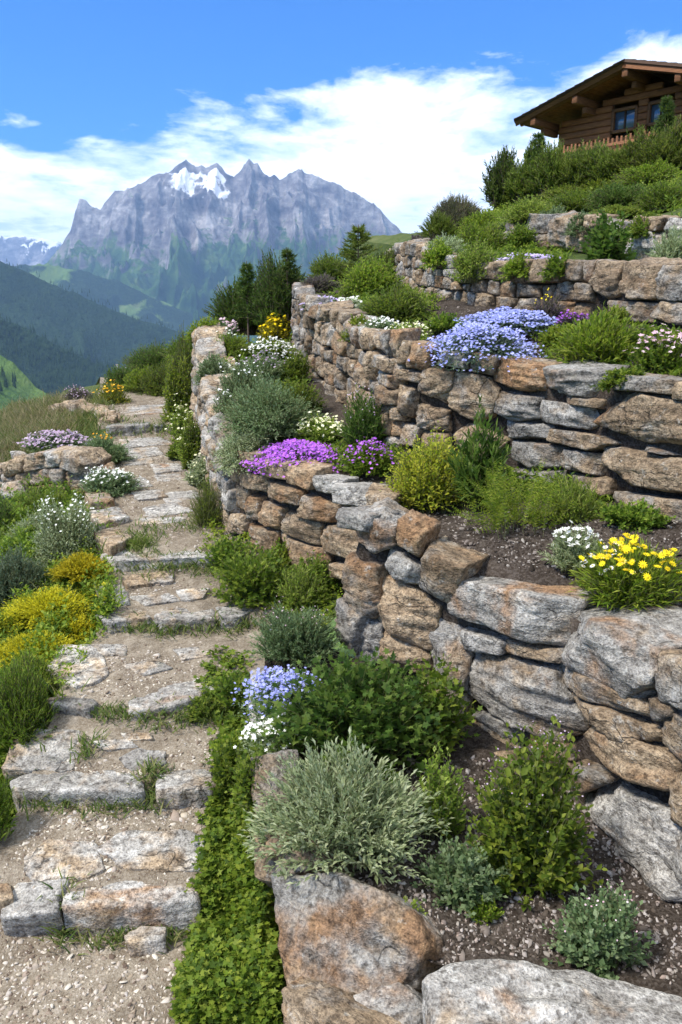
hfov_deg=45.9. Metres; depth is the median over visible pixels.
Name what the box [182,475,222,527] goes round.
wall foot fern
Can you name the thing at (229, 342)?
heath mound
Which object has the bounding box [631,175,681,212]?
slope shrub
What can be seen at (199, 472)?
wall foot plant
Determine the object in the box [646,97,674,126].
window
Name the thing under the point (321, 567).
corner herb
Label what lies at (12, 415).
dry grass
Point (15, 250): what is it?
mountain
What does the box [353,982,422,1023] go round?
boulder
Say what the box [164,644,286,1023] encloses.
ground cover
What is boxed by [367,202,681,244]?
slope
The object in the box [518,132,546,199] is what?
spruce
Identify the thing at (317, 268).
skyline shrub
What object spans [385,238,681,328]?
retaining wall
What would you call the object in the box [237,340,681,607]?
first terrace soil
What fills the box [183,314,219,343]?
wall end plant
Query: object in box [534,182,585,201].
slope shrub
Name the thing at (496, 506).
shrub
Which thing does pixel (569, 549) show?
curry plant
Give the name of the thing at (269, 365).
sprinkled flower shrub
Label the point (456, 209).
dry shrub
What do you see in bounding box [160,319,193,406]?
wall end plant
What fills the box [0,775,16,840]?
bank grass
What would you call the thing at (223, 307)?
juniper
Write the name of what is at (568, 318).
pink thyme
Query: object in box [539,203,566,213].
hanging cushion
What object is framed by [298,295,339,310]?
lilac cushion
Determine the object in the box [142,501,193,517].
flagstone
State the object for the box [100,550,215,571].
step slab
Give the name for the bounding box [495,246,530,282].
trailing tuft
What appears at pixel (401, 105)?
sky
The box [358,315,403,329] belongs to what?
stone cress
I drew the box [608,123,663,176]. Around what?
dwarf pine
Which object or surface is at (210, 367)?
wall end plant
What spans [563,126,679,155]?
picket fence
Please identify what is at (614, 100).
chalet
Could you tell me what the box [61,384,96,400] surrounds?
heather bush
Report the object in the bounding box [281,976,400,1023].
boulder
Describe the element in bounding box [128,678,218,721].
step slab
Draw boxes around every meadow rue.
[198,531,258,571]
[201,541,297,609]
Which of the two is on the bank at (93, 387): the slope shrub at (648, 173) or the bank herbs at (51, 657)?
the bank herbs at (51, 657)
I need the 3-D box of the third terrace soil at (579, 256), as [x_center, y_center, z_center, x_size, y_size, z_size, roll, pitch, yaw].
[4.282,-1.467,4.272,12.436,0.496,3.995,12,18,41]
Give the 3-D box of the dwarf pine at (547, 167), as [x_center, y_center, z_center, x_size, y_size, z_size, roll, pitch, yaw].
[2.639,-4.224,9.859,0.867,0.735,0.656,-3,14,-11]
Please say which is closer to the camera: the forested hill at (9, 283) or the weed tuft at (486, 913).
the weed tuft at (486, 913)
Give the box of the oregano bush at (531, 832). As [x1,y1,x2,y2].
[451,714,607,911]
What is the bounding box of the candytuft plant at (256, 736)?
[233,713,303,758]
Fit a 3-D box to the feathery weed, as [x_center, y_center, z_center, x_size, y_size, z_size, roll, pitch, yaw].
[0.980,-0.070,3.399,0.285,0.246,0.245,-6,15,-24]
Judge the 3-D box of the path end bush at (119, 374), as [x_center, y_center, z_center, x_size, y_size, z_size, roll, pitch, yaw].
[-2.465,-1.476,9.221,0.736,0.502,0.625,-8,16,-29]
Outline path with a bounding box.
[0,377,286,1023]
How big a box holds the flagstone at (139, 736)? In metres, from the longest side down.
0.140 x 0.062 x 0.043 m
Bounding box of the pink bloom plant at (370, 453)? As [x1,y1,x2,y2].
[333,437,400,477]
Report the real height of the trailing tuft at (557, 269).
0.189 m
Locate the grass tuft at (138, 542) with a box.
[124,534,160,549]
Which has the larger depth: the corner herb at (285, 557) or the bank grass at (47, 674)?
the corner herb at (285, 557)
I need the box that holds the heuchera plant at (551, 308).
[528,286,569,325]
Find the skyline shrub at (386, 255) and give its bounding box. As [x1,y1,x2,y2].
[366,240,398,278]
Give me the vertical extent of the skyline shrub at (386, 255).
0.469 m
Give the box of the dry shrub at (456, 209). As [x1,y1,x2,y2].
[424,191,485,233]
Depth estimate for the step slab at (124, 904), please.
2.67 m
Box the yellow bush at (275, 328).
[253,313,292,342]
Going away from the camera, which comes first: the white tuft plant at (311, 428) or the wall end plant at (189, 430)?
the white tuft plant at (311, 428)
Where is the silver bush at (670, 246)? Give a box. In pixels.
[645,224,681,258]
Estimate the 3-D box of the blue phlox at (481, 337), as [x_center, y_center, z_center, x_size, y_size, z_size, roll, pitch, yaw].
[0.734,-0.896,4.348,0.763,0.261,0.933,0,14,0]
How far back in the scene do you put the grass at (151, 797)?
3.33 m
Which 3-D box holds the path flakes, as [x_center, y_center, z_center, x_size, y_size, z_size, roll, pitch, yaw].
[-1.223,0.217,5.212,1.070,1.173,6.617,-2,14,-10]
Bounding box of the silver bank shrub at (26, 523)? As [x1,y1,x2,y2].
[2,503,47,541]
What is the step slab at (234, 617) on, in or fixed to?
on the path
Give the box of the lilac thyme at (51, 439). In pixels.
[15,429,89,452]
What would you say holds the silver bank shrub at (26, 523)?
on the bank at (93, 387)
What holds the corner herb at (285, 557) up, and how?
on the path verge
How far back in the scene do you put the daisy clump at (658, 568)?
2.86 m
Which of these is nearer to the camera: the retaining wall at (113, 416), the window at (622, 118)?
the retaining wall at (113, 416)
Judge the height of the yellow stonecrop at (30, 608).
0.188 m
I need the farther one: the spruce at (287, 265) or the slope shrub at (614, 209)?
the spruce at (287, 265)
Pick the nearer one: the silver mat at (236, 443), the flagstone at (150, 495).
the silver mat at (236, 443)
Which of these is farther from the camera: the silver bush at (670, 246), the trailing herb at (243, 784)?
the silver bush at (670, 246)
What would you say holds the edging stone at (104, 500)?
on the bank at (93, 387)
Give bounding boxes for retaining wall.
[0,445,116,499]
[48,399,120,423]
[189,325,681,902]
[290,282,681,521]
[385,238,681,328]
[503,210,681,259]
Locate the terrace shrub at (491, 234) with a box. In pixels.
[455,217,509,251]
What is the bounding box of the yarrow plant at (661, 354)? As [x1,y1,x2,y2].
[625,323,681,373]
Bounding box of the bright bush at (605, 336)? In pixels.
[544,301,639,363]
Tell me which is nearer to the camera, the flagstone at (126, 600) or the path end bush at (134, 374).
the flagstone at (126, 600)
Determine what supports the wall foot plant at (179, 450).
on the path
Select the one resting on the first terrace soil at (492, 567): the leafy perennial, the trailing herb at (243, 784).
the leafy perennial
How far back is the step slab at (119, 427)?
7.01 m
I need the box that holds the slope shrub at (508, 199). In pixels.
[491,192,514,209]
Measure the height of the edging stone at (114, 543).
0.168 m
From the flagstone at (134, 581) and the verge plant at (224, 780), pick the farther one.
the flagstone at (134, 581)
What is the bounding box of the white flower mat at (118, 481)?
[73,464,148,496]
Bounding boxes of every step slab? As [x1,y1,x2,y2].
[0,879,68,936]
[10,770,145,810]
[47,697,98,718]
[61,881,202,936]
[95,609,150,633]
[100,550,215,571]
[106,422,150,436]
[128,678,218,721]
[153,424,168,432]
[153,608,215,632]
[155,769,215,809]
[215,605,253,629]
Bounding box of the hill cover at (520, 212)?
[493,194,556,226]
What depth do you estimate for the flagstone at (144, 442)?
6.74 m
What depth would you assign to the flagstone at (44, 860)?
2.80 m
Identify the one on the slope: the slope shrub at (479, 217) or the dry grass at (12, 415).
the slope shrub at (479, 217)
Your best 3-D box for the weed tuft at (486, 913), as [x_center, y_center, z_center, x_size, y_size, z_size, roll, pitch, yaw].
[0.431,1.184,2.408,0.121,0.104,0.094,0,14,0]
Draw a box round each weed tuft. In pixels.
[403,895,427,914]
[465,895,504,924]
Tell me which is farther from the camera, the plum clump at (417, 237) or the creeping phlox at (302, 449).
the plum clump at (417, 237)
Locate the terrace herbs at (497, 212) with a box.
[347,172,680,321]
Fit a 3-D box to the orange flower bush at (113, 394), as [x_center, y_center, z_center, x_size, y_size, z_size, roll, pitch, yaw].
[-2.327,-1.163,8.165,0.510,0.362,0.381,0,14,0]
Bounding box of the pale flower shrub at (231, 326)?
[217,317,239,333]
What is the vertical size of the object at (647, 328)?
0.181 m
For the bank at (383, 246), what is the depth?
12.81 m
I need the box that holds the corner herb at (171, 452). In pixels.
[164,438,180,460]
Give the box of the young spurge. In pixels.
[270,560,332,613]
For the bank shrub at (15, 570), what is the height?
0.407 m
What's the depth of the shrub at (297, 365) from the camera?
5.75 m
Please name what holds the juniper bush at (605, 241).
on the third terrace soil at (579, 256)
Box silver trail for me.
[425,231,467,252]
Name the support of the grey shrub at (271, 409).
on the first terrace soil at (492, 567)
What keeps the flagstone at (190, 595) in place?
on the path
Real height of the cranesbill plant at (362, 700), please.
0.486 m
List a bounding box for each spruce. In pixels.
[229,261,257,341]
[262,247,306,338]
[329,224,385,276]
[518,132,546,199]
[649,94,677,138]
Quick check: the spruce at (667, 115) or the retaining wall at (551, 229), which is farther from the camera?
the spruce at (667, 115)
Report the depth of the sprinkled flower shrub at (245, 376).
5.32 m
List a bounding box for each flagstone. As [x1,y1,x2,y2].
[1,728,81,779]
[24,838,104,881]
[48,644,108,690]
[91,644,126,656]
[93,738,137,751]
[94,583,130,605]
[95,829,213,872]
[119,437,171,448]
[119,748,166,770]
[120,457,153,465]
[120,732,152,740]
[121,570,173,589]
[123,660,172,675]
[124,404,165,415]
[126,447,163,457]
[129,593,180,605]
[131,477,152,486]
[131,489,167,501]
[134,516,186,524]
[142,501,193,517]
[150,463,185,474]
[154,473,185,481]
[163,490,201,502]
[173,647,209,660]
[176,588,210,601]
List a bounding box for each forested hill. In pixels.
[0,261,184,371]
[0,319,112,396]
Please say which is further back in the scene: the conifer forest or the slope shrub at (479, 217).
the conifer forest
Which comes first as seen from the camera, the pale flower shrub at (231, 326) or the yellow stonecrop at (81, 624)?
the yellow stonecrop at (81, 624)
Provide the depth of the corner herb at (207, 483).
5.31 m
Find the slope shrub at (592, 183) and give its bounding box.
[575,176,625,194]
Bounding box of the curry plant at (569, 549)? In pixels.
[537,520,607,574]
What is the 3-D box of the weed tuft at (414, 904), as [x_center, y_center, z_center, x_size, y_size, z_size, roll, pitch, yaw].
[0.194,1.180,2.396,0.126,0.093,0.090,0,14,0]
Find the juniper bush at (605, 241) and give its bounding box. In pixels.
[576,203,638,260]
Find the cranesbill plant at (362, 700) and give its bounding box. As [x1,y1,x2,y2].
[246,643,462,795]
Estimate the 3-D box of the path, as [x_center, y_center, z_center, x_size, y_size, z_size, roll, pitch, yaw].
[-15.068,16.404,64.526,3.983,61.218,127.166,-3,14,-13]
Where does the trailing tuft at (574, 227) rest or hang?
on the retaining wall at (551, 229)
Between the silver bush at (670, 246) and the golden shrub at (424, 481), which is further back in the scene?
the silver bush at (670, 246)
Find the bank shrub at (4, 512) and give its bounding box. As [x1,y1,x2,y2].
[0,493,20,534]
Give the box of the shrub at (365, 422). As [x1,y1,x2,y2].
[333,381,387,447]
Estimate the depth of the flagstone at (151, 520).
5.02 m
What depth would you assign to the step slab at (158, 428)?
7.04 m
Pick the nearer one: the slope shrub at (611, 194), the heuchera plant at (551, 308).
the heuchera plant at (551, 308)
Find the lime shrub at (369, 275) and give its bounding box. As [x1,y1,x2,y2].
[330,251,409,296]
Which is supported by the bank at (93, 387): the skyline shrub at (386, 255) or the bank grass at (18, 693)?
the bank grass at (18, 693)
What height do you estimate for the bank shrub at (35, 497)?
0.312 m
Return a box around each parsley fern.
[183,695,224,722]
[212,669,251,714]
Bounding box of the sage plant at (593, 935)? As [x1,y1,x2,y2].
[542,876,655,979]
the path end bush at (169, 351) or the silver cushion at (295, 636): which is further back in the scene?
the path end bush at (169, 351)
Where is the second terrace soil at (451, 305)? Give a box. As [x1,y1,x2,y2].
[316,288,681,376]
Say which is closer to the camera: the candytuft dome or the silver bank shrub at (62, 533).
the silver bank shrub at (62, 533)
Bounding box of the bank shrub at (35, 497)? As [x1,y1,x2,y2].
[10,486,70,524]
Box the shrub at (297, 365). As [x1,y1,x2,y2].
[276,349,317,382]
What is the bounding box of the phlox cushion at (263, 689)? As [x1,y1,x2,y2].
[231,664,320,725]
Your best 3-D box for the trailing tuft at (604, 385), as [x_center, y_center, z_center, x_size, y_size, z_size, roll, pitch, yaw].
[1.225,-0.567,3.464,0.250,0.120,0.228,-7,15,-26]
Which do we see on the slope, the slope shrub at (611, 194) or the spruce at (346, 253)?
the slope shrub at (611, 194)
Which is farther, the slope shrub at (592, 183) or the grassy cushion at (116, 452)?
the slope shrub at (592, 183)
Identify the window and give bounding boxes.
[610,105,638,134]
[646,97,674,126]
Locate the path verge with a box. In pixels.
[254,560,336,812]
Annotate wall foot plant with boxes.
[163,391,190,420]
[164,404,195,441]
[173,423,198,464]
[180,450,207,487]
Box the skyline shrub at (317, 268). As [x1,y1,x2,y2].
[302,250,351,285]
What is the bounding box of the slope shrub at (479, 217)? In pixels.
[452,208,500,232]
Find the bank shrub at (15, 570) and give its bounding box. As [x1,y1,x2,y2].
[0,542,55,611]
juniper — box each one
[202,273,262,335]
[238,245,306,329]
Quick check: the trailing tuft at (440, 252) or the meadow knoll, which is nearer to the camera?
the trailing tuft at (440, 252)
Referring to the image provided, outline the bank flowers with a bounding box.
[4,548,110,660]
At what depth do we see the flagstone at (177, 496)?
5.46 m
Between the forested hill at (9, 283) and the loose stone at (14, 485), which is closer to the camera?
the loose stone at (14, 485)
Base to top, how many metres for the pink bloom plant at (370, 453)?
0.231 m
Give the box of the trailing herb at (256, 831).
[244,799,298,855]
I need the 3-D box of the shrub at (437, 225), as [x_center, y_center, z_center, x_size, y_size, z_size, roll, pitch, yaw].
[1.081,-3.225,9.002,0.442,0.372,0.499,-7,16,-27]
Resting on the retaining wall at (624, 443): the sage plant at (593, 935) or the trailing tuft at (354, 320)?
the trailing tuft at (354, 320)
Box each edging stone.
[84,491,114,511]
[89,507,129,530]
[94,527,131,557]
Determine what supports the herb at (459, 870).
on the bed
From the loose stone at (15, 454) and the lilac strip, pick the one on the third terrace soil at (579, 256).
the lilac strip
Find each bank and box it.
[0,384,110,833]
[289,242,393,335]
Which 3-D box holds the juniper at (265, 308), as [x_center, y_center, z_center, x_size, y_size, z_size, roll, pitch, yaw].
[-0.649,-2.437,8.780,0.868,0.901,0.825,-11,17,-37]
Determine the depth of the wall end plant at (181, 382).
7.10 m
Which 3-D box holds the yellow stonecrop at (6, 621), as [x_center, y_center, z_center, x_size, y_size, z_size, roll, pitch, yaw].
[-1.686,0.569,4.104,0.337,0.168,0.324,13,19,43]
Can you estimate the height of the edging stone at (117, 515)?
0.169 m
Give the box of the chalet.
[514,59,681,154]
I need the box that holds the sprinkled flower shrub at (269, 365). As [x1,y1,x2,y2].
[230,347,293,383]
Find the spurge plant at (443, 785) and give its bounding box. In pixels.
[409,741,470,843]
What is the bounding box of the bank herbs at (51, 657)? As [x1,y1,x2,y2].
[0,475,124,801]
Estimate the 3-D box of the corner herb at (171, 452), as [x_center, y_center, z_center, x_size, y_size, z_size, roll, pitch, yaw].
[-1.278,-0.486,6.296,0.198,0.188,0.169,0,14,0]
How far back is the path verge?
4.03 m
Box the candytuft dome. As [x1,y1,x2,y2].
[241,335,296,361]
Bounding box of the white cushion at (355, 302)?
[338,295,363,309]
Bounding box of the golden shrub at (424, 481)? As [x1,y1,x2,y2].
[380,420,467,513]
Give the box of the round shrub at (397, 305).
[358,277,433,323]
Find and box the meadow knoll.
[0,355,50,410]
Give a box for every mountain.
[0,234,61,265]
[44,159,401,345]
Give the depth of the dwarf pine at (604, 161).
9.38 m
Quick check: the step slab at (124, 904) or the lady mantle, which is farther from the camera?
the lady mantle
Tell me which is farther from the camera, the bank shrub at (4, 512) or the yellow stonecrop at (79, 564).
the bank shrub at (4, 512)
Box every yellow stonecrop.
[0,583,98,633]
[0,610,34,641]
[0,629,87,667]
[44,611,96,643]
[45,549,114,584]
[75,580,101,602]
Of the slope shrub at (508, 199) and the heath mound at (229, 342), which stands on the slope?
the slope shrub at (508, 199)
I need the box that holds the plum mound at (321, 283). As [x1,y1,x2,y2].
[298,272,342,292]
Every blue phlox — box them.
[407,321,546,372]
[452,306,558,337]
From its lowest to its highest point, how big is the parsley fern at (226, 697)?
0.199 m
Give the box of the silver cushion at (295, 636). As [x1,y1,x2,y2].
[243,598,342,667]
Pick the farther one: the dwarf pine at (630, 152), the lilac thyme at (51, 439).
the dwarf pine at (630, 152)
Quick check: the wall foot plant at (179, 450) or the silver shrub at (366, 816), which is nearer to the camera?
the silver shrub at (366, 816)
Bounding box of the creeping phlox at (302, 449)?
[239,438,343,476]
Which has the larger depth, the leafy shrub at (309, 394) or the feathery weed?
the leafy shrub at (309, 394)
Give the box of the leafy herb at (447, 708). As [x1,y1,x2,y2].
[397,651,482,763]
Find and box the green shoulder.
[7,263,202,331]
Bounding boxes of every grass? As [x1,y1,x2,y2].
[0,385,106,462]
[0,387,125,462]
[0,652,61,760]
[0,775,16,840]
[1,642,65,712]
[12,413,265,955]
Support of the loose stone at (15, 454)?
on the retaining wall at (64, 463)
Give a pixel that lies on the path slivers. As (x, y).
(154, 956)
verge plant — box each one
[204,735,251,813]
[208,722,252,771]
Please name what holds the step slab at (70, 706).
on the path
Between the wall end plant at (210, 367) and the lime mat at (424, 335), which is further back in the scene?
the wall end plant at (210, 367)
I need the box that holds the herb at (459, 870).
[410,831,512,920]
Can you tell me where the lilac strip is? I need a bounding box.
[496,252,560,260]
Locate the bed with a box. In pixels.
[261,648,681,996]
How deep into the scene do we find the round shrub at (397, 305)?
5.34 m
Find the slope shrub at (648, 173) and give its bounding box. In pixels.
[601,157,681,186]
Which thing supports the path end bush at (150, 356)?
on the path
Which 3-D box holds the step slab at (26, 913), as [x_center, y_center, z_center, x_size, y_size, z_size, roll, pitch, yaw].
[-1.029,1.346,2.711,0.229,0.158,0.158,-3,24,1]
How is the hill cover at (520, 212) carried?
on the slope
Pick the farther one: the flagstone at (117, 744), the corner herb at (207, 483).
the corner herb at (207, 483)
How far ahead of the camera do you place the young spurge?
4.03 m
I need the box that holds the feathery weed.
[542,469,612,523]
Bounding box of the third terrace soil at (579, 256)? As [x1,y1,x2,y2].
[487,251,624,259]
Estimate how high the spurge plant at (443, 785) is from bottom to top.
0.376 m
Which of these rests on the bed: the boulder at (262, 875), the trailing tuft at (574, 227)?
the boulder at (262, 875)
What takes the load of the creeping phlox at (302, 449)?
on the retaining wall at (605, 685)
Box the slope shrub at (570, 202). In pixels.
[543,187,596,212]
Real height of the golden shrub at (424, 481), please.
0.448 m
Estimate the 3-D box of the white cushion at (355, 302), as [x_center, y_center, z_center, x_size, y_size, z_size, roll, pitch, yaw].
[0.056,-1.480,5.766,0.227,0.135,0.230,11,18,37]
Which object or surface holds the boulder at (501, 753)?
on the bed
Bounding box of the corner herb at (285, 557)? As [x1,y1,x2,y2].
[263,537,290,572]
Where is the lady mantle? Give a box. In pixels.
[602,304,631,323]
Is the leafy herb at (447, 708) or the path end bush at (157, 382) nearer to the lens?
the leafy herb at (447, 708)
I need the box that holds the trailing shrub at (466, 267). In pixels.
[446,231,497,282]
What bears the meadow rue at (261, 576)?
on the path
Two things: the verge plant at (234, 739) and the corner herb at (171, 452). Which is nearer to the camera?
the verge plant at (234, 739)
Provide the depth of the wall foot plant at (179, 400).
7.12 m
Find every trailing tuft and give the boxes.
[338,312,369,342]
[418,236,455,270]
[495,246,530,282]
[498,221,542,251]
[537,251,568,282]
[561,209,588,236]
[588,366,646,393]
[622,209,663,238]
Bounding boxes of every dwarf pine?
[478,144,518,207]
[502,136,541,201]
[520,137,578,198]
[557,135,610,192]
[578,142,627,184]
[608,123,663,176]
[625,114,681,170]
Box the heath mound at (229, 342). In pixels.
[211,332,255,358]
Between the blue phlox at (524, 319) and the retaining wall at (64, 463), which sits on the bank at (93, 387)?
the retaining wall at (64, 463)
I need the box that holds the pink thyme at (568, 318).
[555,309,589,325]
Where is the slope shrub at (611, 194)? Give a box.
[582,181,648,211]
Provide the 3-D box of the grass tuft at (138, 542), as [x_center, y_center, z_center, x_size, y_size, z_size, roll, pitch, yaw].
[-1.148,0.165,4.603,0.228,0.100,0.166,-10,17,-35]
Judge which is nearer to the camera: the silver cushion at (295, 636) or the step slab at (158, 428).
the silver cushion at (295, 636)
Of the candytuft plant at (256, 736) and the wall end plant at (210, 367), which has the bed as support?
the candytuft plant at (256, 736)
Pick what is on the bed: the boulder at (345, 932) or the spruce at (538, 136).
the boulder at (345, 932)
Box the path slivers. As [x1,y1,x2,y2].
[0,678,249,1023]
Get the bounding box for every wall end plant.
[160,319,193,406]
[160,347,191,421]
[178,415,200,468]
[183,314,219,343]
[192,350,227,384]
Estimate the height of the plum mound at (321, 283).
0.185 m
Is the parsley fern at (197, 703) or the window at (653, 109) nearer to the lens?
the parsley fern at (197, 703)
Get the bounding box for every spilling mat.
[208,388,235,418]
[215,357,233,373]
[216,327,234,346]
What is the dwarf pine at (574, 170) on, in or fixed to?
on the slope
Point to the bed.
(484, 743)
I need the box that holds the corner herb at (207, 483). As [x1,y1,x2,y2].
[201,472,209,495]
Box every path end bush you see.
[95,362,133,391]
[117,338,169,372]
[123,365,152,392]
[133,356,170,396]
[158,334,192,359]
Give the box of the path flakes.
[1,405,220,1023]
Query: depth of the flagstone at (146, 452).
6.45 m
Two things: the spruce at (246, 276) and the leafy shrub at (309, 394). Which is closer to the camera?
the leafy shrub at (309, 394)
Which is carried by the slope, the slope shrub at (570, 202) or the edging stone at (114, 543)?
the slope shrub at (570, 202)
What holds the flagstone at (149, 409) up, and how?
on the path
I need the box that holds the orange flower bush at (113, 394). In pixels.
[90,379,132,404]
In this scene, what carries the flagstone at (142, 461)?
on the path
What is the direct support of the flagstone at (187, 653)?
on the path
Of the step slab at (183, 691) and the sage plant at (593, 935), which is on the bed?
the sage plant at (593, 935)
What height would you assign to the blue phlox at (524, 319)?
0.185 m
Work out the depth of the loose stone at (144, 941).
2.60 m
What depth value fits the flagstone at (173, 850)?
2.85 m
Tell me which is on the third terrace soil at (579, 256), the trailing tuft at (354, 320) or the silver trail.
the silver trail
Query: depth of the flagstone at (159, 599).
4.17 m
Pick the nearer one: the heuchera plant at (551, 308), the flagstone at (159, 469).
the heuchera plant at (551, 308)
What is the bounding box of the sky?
[0,0,681,243]
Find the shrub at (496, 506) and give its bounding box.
[446,458,582,539]
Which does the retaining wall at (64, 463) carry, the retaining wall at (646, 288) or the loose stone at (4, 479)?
the loose stone at (4, 479)
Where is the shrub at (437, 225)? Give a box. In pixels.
[416,208,456,240]
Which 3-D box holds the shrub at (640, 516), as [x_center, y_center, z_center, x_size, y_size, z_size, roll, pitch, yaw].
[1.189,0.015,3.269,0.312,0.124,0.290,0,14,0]
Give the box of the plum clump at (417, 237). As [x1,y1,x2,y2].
[411,233,426,239]
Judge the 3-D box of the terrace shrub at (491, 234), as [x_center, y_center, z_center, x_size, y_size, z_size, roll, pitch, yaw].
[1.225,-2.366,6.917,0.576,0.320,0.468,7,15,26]
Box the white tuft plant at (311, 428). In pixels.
[292,411,349,443]
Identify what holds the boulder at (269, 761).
on the bed
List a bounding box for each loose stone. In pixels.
[0,480,27,501]
[0,883,13,921]
[1,474,14,482]
[10,451,27,458]
[124,926,167,957]
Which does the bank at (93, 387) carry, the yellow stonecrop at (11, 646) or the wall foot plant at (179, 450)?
the yellow stonecrop at (11, 646)
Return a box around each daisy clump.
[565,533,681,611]
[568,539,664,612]
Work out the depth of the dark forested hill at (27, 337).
3184.01 m
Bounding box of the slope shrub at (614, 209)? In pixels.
[588,204,644,218]
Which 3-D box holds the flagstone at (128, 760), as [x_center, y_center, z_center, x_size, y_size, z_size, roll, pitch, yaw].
[-0.779,0.995,3.187,0.194,0.063,0.105,0,38,0]
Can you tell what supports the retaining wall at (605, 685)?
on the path
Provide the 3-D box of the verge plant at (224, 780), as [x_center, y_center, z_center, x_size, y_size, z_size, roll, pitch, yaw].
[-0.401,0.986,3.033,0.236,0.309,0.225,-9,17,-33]
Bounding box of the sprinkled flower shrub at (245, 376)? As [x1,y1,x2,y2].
[209,354,267,400]
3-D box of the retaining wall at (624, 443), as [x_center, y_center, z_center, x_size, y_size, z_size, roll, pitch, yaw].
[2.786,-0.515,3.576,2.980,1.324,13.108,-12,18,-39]
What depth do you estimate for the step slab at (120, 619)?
3.98 m
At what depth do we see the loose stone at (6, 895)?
2.67 m
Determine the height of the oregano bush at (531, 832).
0.614 m
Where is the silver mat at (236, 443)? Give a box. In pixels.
[209,427,275,476]
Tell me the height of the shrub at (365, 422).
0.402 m
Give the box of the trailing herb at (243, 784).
[224,739,265,832]
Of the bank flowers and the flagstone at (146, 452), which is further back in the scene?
the flagstone at (146, 452)
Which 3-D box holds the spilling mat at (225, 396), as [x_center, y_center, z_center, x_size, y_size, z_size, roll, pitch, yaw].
[-0.743,-0.658,5.196,0.241,0.304,0.217,6,15,22]
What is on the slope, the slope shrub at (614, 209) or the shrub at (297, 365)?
the slope shrub at (614, 209)
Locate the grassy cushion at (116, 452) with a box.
[75,432,137,464]
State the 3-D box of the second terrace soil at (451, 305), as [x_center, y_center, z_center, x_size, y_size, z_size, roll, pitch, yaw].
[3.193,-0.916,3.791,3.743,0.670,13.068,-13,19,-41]
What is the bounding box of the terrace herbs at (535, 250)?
[220,176,681,513]
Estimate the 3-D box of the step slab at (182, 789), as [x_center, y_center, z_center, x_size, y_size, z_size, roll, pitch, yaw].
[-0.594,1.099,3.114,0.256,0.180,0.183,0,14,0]
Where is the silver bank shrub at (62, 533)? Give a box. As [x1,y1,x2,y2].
[26,491,101,569]
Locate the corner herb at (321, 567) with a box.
[285,550,340,595]
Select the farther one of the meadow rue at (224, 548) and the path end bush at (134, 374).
the path end bush at (134, 374)
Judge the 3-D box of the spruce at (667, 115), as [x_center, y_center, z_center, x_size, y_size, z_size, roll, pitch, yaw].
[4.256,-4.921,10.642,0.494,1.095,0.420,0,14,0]
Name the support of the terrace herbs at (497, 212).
on the slope
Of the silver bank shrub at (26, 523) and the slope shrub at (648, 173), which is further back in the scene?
the slope shrub at (648, 173)
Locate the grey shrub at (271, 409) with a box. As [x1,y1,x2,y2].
[205,373,332,441]
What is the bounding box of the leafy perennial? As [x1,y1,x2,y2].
[442,393,511,509]
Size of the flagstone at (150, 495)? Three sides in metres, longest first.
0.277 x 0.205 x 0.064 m
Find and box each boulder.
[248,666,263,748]
[250,749,303,818]
[253,824,351,887]
[271,872,443,993]
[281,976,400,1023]
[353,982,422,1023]
[422,959,681,1023]
[493,750,516,762]
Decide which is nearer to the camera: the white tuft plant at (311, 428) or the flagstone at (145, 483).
the white tuft plant at (311, 428)
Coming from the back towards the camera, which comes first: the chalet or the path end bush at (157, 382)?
the chalet
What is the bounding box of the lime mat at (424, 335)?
[388,321,433,339]
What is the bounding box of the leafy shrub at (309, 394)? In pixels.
[281,375,327,414]
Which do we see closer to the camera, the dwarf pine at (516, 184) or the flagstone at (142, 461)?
the flagstone at (142, 461)
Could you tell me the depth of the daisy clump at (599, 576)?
2.90 m
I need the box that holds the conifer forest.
[0,259,201,395]
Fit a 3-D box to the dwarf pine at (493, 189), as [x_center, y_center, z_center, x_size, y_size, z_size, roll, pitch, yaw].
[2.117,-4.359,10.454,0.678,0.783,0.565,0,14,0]
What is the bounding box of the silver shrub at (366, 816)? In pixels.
[237,726,453,889]
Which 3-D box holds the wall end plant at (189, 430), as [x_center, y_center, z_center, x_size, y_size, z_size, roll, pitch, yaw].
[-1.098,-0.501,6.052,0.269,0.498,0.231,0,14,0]

